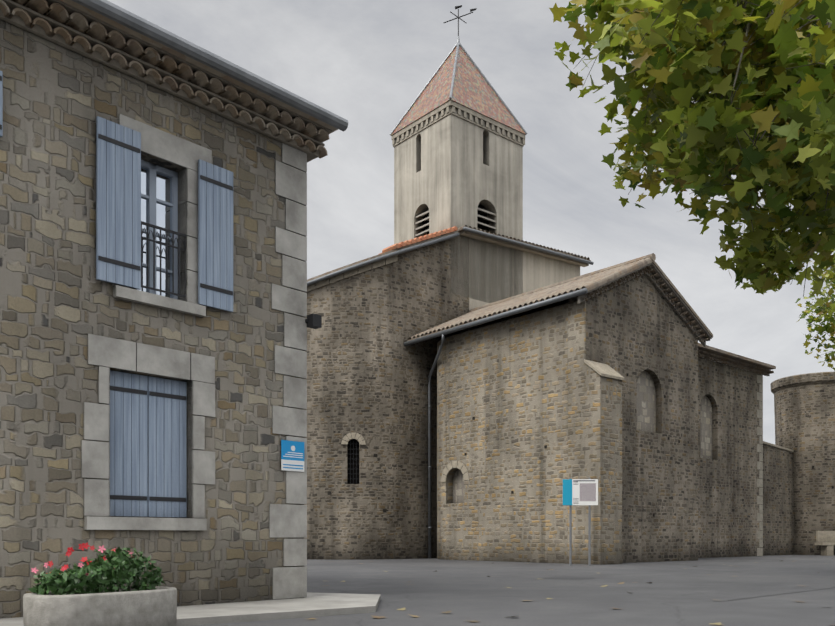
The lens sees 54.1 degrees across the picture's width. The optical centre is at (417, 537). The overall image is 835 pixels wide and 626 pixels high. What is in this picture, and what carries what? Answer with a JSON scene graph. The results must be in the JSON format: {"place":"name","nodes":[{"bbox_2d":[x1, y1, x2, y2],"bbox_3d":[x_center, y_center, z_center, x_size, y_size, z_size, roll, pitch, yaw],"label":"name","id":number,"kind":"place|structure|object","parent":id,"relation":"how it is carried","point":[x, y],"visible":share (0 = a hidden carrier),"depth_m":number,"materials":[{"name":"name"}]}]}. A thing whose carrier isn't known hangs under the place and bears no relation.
{"place":"outdoors","nodes":[
{"label":"outdoors","id":0,"kind":"place"},
{"bbox_2d":[0,592,380,625],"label":"pavement","id":1,"kind":"structure","parent":0,"point":[318,604],"depth_m":7.45,"materials":[{"name":"concrete"}]},
{"bbox_2d":[23,587,176,625],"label":"trough","id":2,"kind":"object","parent":1,"relation":"on","point":[157,606],"visible":0.85,"depth_m":5.33,"materials":[{"name":"concrete"}]},
{"label":"trough soil","id":3,"kind":"structure","parent":2,"relation":"in","visible":0},
{"bbox_2d":[27,546,164,594],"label":"plant leaves","id":4,"kind":"object","parent":3,"relation":"on","point":[112,573],"visible":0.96,"depth_m":5.51,"materials":[{"name":"green plant"}]},
{"bbox_2d":[42,542,114,576],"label":"red flowers","id":5,"kind":"object","parent":4,"relation":"on","point":[70,550],"visible":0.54,"depth_m":5.51,"materials":[{"name":"red plant"}]},
{"bbox_2d":[31,545,133,574],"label":"pink flowers","id":6,"kind":"object","parent":4,"relation":"on","point":[34,570],"visible":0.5,"depth_m":5.46,"materials":[{"name":"pink plant"}]},
{"bbox_2d":[404,235,468,558],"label":"choir wall","id":7,"kind":"structure","parent":0,"point":[431,300],"depth_m":26.98,"materials":[{"name":"stone"}]},
{"bbox_2d":[307,227,593,285],"bbox_3d":[0.594,-9.276,28.911,12.425,3.103,7.000,0,0,2],"label":"choir gutter","id":8,"kind":"object","parent":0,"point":[379,258],"visible":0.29,"depth_m":27.15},
{"bbox_2d":[423,204,488,235],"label":"tower openings","id":9,"kind":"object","parent":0,"point":[481,220],"depth_m":29.40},
{"bbox_2d":[108,0,834,443],"label":"sky","id":10,"kind":"structure","parent":0,"point":[365,63],"materials":[{"name":"grey"}]},
{"bbox_2d":[437,303,569,563],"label":"chapel wall","id":11,"kind":"structure","parent":0,"point":[504,384],"depth_m":23.62,"materials":[{"name":"beige stone"}]},
{"bbox_2d":[404,288,587,558],"bbox_3d":[1.966,-2.826,23.988,4.995,7.074,6.138,0,0,2],"label":"gutter and downspout","id":12,"kind":"object","parent":11,"relation":"attached to","point":[443,333],"visible":1,"depth_m":25.14,"materials":[{"name":"grey metal"}]},
{"bbox_2d":[407,259,712,340],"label":"roof cornice","id":13,"kind":"structure","parent":11,"relation":"on","point":[665,277],"depth_m":23.18,"materials":[{"name":"grey stone"}]},
{"bbox_2d":[409,253,655,339],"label":"chapel roof tiles","id":14,"kind":"object","parent":13,"relation":"attached to","point":[590,279],"visible":0.88,"depth_m":23.98,"materials":[{"name":"beige tile"}]},
{"bbox_2d":[194,555,834,625],"bbox_3d":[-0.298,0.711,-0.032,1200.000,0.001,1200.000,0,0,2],"label":"ground","id":15,"kind":"structure","parent":0,"point":[673,593],"depth_m":10.68,"materials":[{"name":"grey asphalt"}]},
{"bbox_2d":[0,20,303,618],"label":"house wall","id":16,"kind":"structure","parent":15,"relation":"on","point":[59,302],"depth_m":7.06,"materials":[{"name":"stone"}]},
{"bbox_2d":[0,71,232,516],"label":"window shutters","id":17,"kind":"object","parent":16,"relation":"attached to","point":[148,445],"visible":0.92,"depth_m":7.47,"materials":[{"name":"blue wood"}]},
{"bbox_2d":[0,76,232,501],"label":"iron hardware","id":18,"kind":"object","parent":16,"relation":"attached to","point":[109,260],"visible":0.79,"depth_m":7.55,"materials":[{"name":"black metal"}]},
{"bbox_2d":[81,114,214,529],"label":"window surrounds","id":19,"kind":"object","parent":16,"relation":"attached to","point":[106,352],"visible":0.69,"depth_m":7.55,"materials":[{"name":"grey stone"}]},
{"bbox_2d":[141,160,177,298],"bbox_3d":[-2.495,-2.853,7.673,0.377,1.284,0.421,0,0,2],"label":"window frame","id":20,"kind":"object","parent":16,"relation":"attached to","point":[153,169],"visible":0.44,"depth_m":7.67,"materials":[{"name":"grey wood"}]},
{"bbox_2d":[136,167,171,297],"bbox_3d":[-2.502,-2.853,7.679,0.331,1.244,0.377,0,0,2],"label":"window glass","id":21,"kind":"object","parent":20,"relation":"in","point":[163,193],"depth_m":7.75,"materials":[{"name":"glass"}]},
{"bbox_2d":[0,0,328,158],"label":"house genoise","id":22,"kind":"object","parent":16,"relation":"on","point":[57,12],"visible":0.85,"depth_m":7.41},
{"bbox_2d":[0,0,331,161],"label":"genoise mortar","id":23,"kind":"object","parent":16,"relation":"on","point":[56,38],"visible":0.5,"depth_m":7.38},
{"bbox_2d":[60,0,337,133],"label":"house roof","id":24,"kind":"structure","parent":16,"relation":"on","point":[171,51],"depth_m":7.45,"materials":[{"name":"tile"}]},
{"bbox_2d":[72,0,347,130],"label":"rain gutter","id":25,"kind":"object","parent":24,"relation":"attached to","point":[134,22],"visible":1,"depth_m":7.42,"materials":[{"name":"grey metal"}]},
{"bbox_2d":[269,143,306,598],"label":"corner quoins","id":26,"kind":"object","parent":16,"relation":"attached to","point":[287,521],"visible":0.94,"depth_m":8.65,"materials":[{"name":"grey stone"}]},
{"bbox_2d":[281,440,303,460],"bbox_3d":[-1.316,-0.913,8.640,0.205,0.202,0.233,0,0,2],"label":"blue plaque","id":27,"kind":"object","parent":16,"relation":"attached to","point":[286,445],"visible":0.93,"depth_m":8.62,"materials":[{"name":"blue metal"}]},
{"bbox_2d":[281,446,303,471],"bbox_3d":[-1.316,-0.832,8.640,0.205,0.270,0.233,0,0,2],"label":"white plaque","id":28,"kind":"object","parent":16,"relation":"attached to","point":[291,462],"visible":1,"depth_m":8.63,"materials":[{"name":"white metal"}]},
{"bbox_2d":[283,464,302,468],"bbox_3d":[-1.313,-0.744,8.638,0.175,0.042,0.199,0,0,2],"label":"sign text","id":29,"kind":"object","parent":28,"relation":"attached to","point":[292,467],"visible":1,"depth_m":8.63},
{"bbox_2d":[305,313,321,328],"bbox_3d":[-1.124,-2.320,8.791,0.120,0.130,0.140,0,0,43],"label":"floodlight","id":30,"kind":"object","parent":16,"relation":"attached to","point":[313,320],"visible":1,"depth_m":8.76,"materials":[{"name":"black metal"}]},
{"bbox_2d":[304,253,403,559],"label":"church wall","id":31,"kind":"structure","parent":15,"relation":"on","point":[355,363],"depth_m":25.88,"materials":[{"name":"stone"}]},
{"bbox_2d":[305,255,397,292],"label":"apse cornice","id":32,"kind":"structure","parent":31,"relation":"attached to","point":[353,272],"depth_m":25.81,"materials":[{"name":"stone"}]},
{"bbox_2d":[347,440,358,483],"bbox_3d":[-2.051,-2.391,26.061,0.440,1.484,0.020,0,0,-7],"label":"arched window","id":33,"kind":"structure","parent":31,"relation":"attached to","point":[348,463],"depth_m":26.05,"materials":[{"name":"black"}]},
{"bbox_2d":[341,432,365,444],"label":"apse window stones","id":34,"kind":"object","parent":31,"relation":"attached to","point":[345,439],"visible":0.96,"depth_m":25.76,"materials":[{"name":"stone"}]},
{"bbox_2d":[350,439,356,483],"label":"window bars","id":35,"kind":"object","parent":31,"relation":"attached to","point":[353,461],"visible":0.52,"depth_m":25.90,"materials":[{"name":"black metal"}]},
{"bbox_2d":[328,454,386,511],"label":"putlog holes","id":36,"kind":"object","parent":31,"relation":"attached to","point":[384,510],"visible":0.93,"depth_m":25.95,"materials":[{"name":"grey"}]},
{"bbox_2d":[307,232,453,281],"bbox_3d":[-2.111,-9.096,29.048,6.805,2.501,6.887,0,0,2],"label":"roof edge","id":37,"kind":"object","parent":31,"relation":"on","point":[346,266],"depth_m":25.81,"materials":[{"name":"grey stone"}]},
{"bbox_2d":[378,226,457,254],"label":"ridge tiles","id":38,"kind":"object","parent":37,"relation":"attached to","point":[421,238],"visible":0.71,"depth_m":26.67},
{"bbox_2d":[460,299,567,332],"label":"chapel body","id":39,"kind":"structure","parent":15,"relation":"on","point":[552,305],"depth_m":25.94,"materials":[{"name":"brown stone"}]},
{"bbox_2d":[441,461,468,481],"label":"niche arch stones","id":40,"kind":"object","parent":39,"relation":"attached to","point":[454,464],"visible":0.88,"depth_m":25.30,"materials":[{"name":"stone"}]},
{"bbox_2d":[453,469,463,502],"bbox_3d":[1.397,-1.600,25.504,0.030,1.201,0.949,0,0,-40],"label":"niche","id":41,"kind":"object","parent":39,"relation":"attached to","point":[458,487],"visible":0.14,"depth_m":25.61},
{"bbox_2d":[464,373,679,515],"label":"putlog holes","id":42,"kind":"object","parent":39,"relation":"attached to","point":[545,446],"visible":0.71,"depth_m":23.74,"materials":[{"name":"grey"}]},
{"bbox_2d":[578,263,711,346],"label":"roof cornice","id":43,"kind":"structure","parent":39,"relation":"attached to","point":[621,280],"depth_m":23.16,"materials":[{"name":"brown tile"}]},
{"bbox_2d":[637,371,655,432],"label":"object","id":44,"kind":"object","parent":39,"relation":"attached to","point":[646,405],"visible":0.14,"depth_m":23.49,"materials":[{"name":"grey stone"}]},
{"bbox_2d":[309,559,834,624],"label":"fallen leaves","id":45,"kind":"object","parent":15,"relation":"on","point":[446,612],"visible":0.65,"depth_m":7.93,"materials":[{"name":"brown plant"}]},
{"bbox_2d":[569,478,590,565],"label":"sign posts","id":46,"kind":"object","parent":15,"relation":"on","point":[570,535],"visible":1,"depth_m":20.12,"materials":[{"name":"grey metal"}]},
{"bbox_2d":[563,479,571,504],"bbox_3d":[3.686,-1.101,20.097,0.233,0.639,0.003,0,0,2],"label":"sign strip","id":47,"kind":"object","parent":46,"relation":"attached to","point":[567,491],"visible":1,"depth_m":20.10,"materials":[{"name":"blue metal"}]},
{"bbox_2d":[572,479,597,504],"bbox_3d":[4.001,-1.101,20.096,0.864,0.639,0.015,0,0,2],"label":"sign panel","id":48,"kind":"object","parent":46,"relation":"attached to","point":[575,491],"visible":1,"depth_m":20.09,"materials":[{"name":"white metal"}]},
{"bbox_2d":[573,480,594,503],"bbox_3d":[4.096,-1.108,20.084,0.536,0.574,0.003,0,0,2],"label":"sign text","id":49,"kind":"object","parent":48,"relation":"on","point":[577,484],"visible":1,"depth_m":20.09},
{"bbox_2d":[580,483,595,500],"bbox_3d":[4.182,-1.101,20.081,0.397,0.439,0.003,0,0,2],"label":"photo sign","id":50,"kind":"object","parent":48,"relation":"on","point":[587,491],"visible":1,"depth_m":20.08,"materials":[{"name":"grey paper"}]},
{"bbox_2d":[585,363,621,564],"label":"buttress","id":51,"kind":"structure","parent":15,"relation":"on","point":[603,430],"depth_m":21.23,"materials":[{"name":"stone"}]},
{"bbox_2d":[584,359,623,379],"bbox_3d":[4.903,-4.385,21.458,1.104,0.516,1.071,0,0,2],"label":"buttress cap","id":52,"kind":"object","parent":51,"relation":"on","point":[604,370],"visible":0.93,"depth_m":21.36,"materials":[{"name":"beige stone"}]},
{"bbox_2d":[568,274,697,562],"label":"stone wall","id":53,"kind":"structure","parent":15,"relation":"on","point":[635,327],"depth_m":23.40,"materials":[{"name":"stone"}]},
{"bbox_2d":[543,577,834,599],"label":"asphalt patches","id":54,"kind":"object","parent":15,"relation":"on","point":[593,578],"visible":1,"depth_m":13.95,"materials":[{"name":"grey asphalt"}]},
{"bbox_2d":[698,357,762,557],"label":"nave wall","id":55,"kind":"structure","parent":15,"relation":"on","point":[728,494],"depth_m":28.94,"materials":[{"name":"grey stone"}]},
{"bbox_2d":[698,349,773,375],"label":"roof cornice","id":56,"kind":"structure","parent":55,"relation":"attached to","point":[727,360],"depth_m":28.86,"materials":[{"name":"stone"}]},
{"bbox_2d":[698,343,775,373],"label":"roof","id":57,"kind":"structure","parent":55,"relation":"on","point":[726,354],"depth_m":28.62,"materials":[{"name":"tile"}]},
{"bbox_2d":[757,375,762,555],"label":"corner quoins","id":58,"kind":"object","parent":55,"relation":"attached to","point":[760,466],"visible":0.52,"depth_m":30.34,"materials":[{"name":"grey stone"}]},
{"bbox_2d":[763,444,793,555],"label":"wall","id":59,"kind":"structure","parent":15,"relation":"on","point":[778,514],"depth_m":31.83,"materials":[{"name":"stone"}]},
{"bbox_2d":[763,441,793,451],"bbox_3d":[14.414,-3.464,32.489,5.000,0.437,0.580,0,0,-40],"label":"wall coping","id":60,"kind":"object","parent":59,"relation":"on","point":[777,446],"depth_m":31.78,"materials":[{"name":"stone"}]},
{"bbox_2d":[770,372,834,554],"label":"round tower","id":61,"kind":"structure","parent":15,"relation":"on","point":[804,408],"depth_m":32.18,"materials":[{"name":"stone"}]},
{"bbox_2d":[815,531,834,555],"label":"bench","id":62,"kind":"object","parent":15,"relation":"on","point":[825,540],"visible":1,"depth_m":31.57,"materials":[{"name":"stone"}]},
{"bbox_2d":[469,238,579,311],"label":"rendered wall","id":63,"kind":"structure","parent":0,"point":[538,271],"depth_m":30.30,"materials":[{"name":"beige paint"}]},
{"bbox_2d":[394,106,522,302],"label":"bell tower","id":64,"kind":"structure","parent":63,"relation":"on","point":[451,170],"depth_m":28.92,"materials":[{"name":"paint"}]},
{"bbox_2d":[415,208,495,235],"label":"louvers","id":65,"kind":"object","parent":64,"relation":"in","point":[427,218],"visible":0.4,"depth_m":29.04,"materials":[{"name":"grey wood"}]},
{"bbox_2d":[390,46,525,135],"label":"tower roof","id":66,"kind":"structure","parent":64,"relation":"attached to","point":[473,90],"depth_m":29.34,"materials":[{"name":"tile"}]},
{"bbox_2d":[390,36,526,134],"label":"tower hips","id":67,"kind":"object","parent":66,"relation":"on","point":[458,43],"visible":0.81,"depth_m":30.07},
{"bbox_2d":[443,5,476,35],"bbox_3d":[1.566,-18.994,30.124,1.233,1.209,0.100,0,0,-3],"label":"weather vane","id":68,"kind":"object","parent":67,"relation":"on","point":[460,6],"visible":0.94,"depth_m":30.10,"materials":[{"name":"black metal"}]},
{"bbox_2d":[391,100,524,146],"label":"tower cornice","id":69,"kind":"structure","parent":64,"relation":"attached to","point":[459,108],"depth_m":28.84,"materials":[{"name":"beige stone"}]},
{"bbox_2d":[460,230,588,266],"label":"crossing fascia","id":70,"kind":"structure","parent":63,"relation":"attached to","point":[509,245],"depth_m":29.77,"materials":[{"name":"grey stone"}]},
{"bbox_2d":[458,225,590,260],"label":"roof tiles","id":71,"kind":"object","parent":63,"relation":"on","point":[460,229],"depth_m":29.93,"materials":[{"name":"beige tile"}]},
{"bbox_2d":[568,301,585,563],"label":"quoins","id":72,"kind":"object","parent":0,"point":[576,377],"depth_m":21.55,"materials":[{"name":"beige stone"}]},
{"bbox_2d":[549,0,834,307],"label":"plane tree","id":73,"kind":"object","parent":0,"point":[701,137],"depth_m":10.12,"materials":[{"name":"green plant"}]},
{"bbox_2d":[700,396,711,458],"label":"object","id":74,"kind":"object","parent":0,"point":[706,430],"visible":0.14,"depth_m":28.34,"materials":[{"name":"grey stone"}]},
{"bbox_2d":[795,250,834,370],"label":"plane tree","id":75,"kind":"object","parent":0,"point":[829,309],"depth_m":26.93,"materials":[{"name":"green plant"}]}
]}

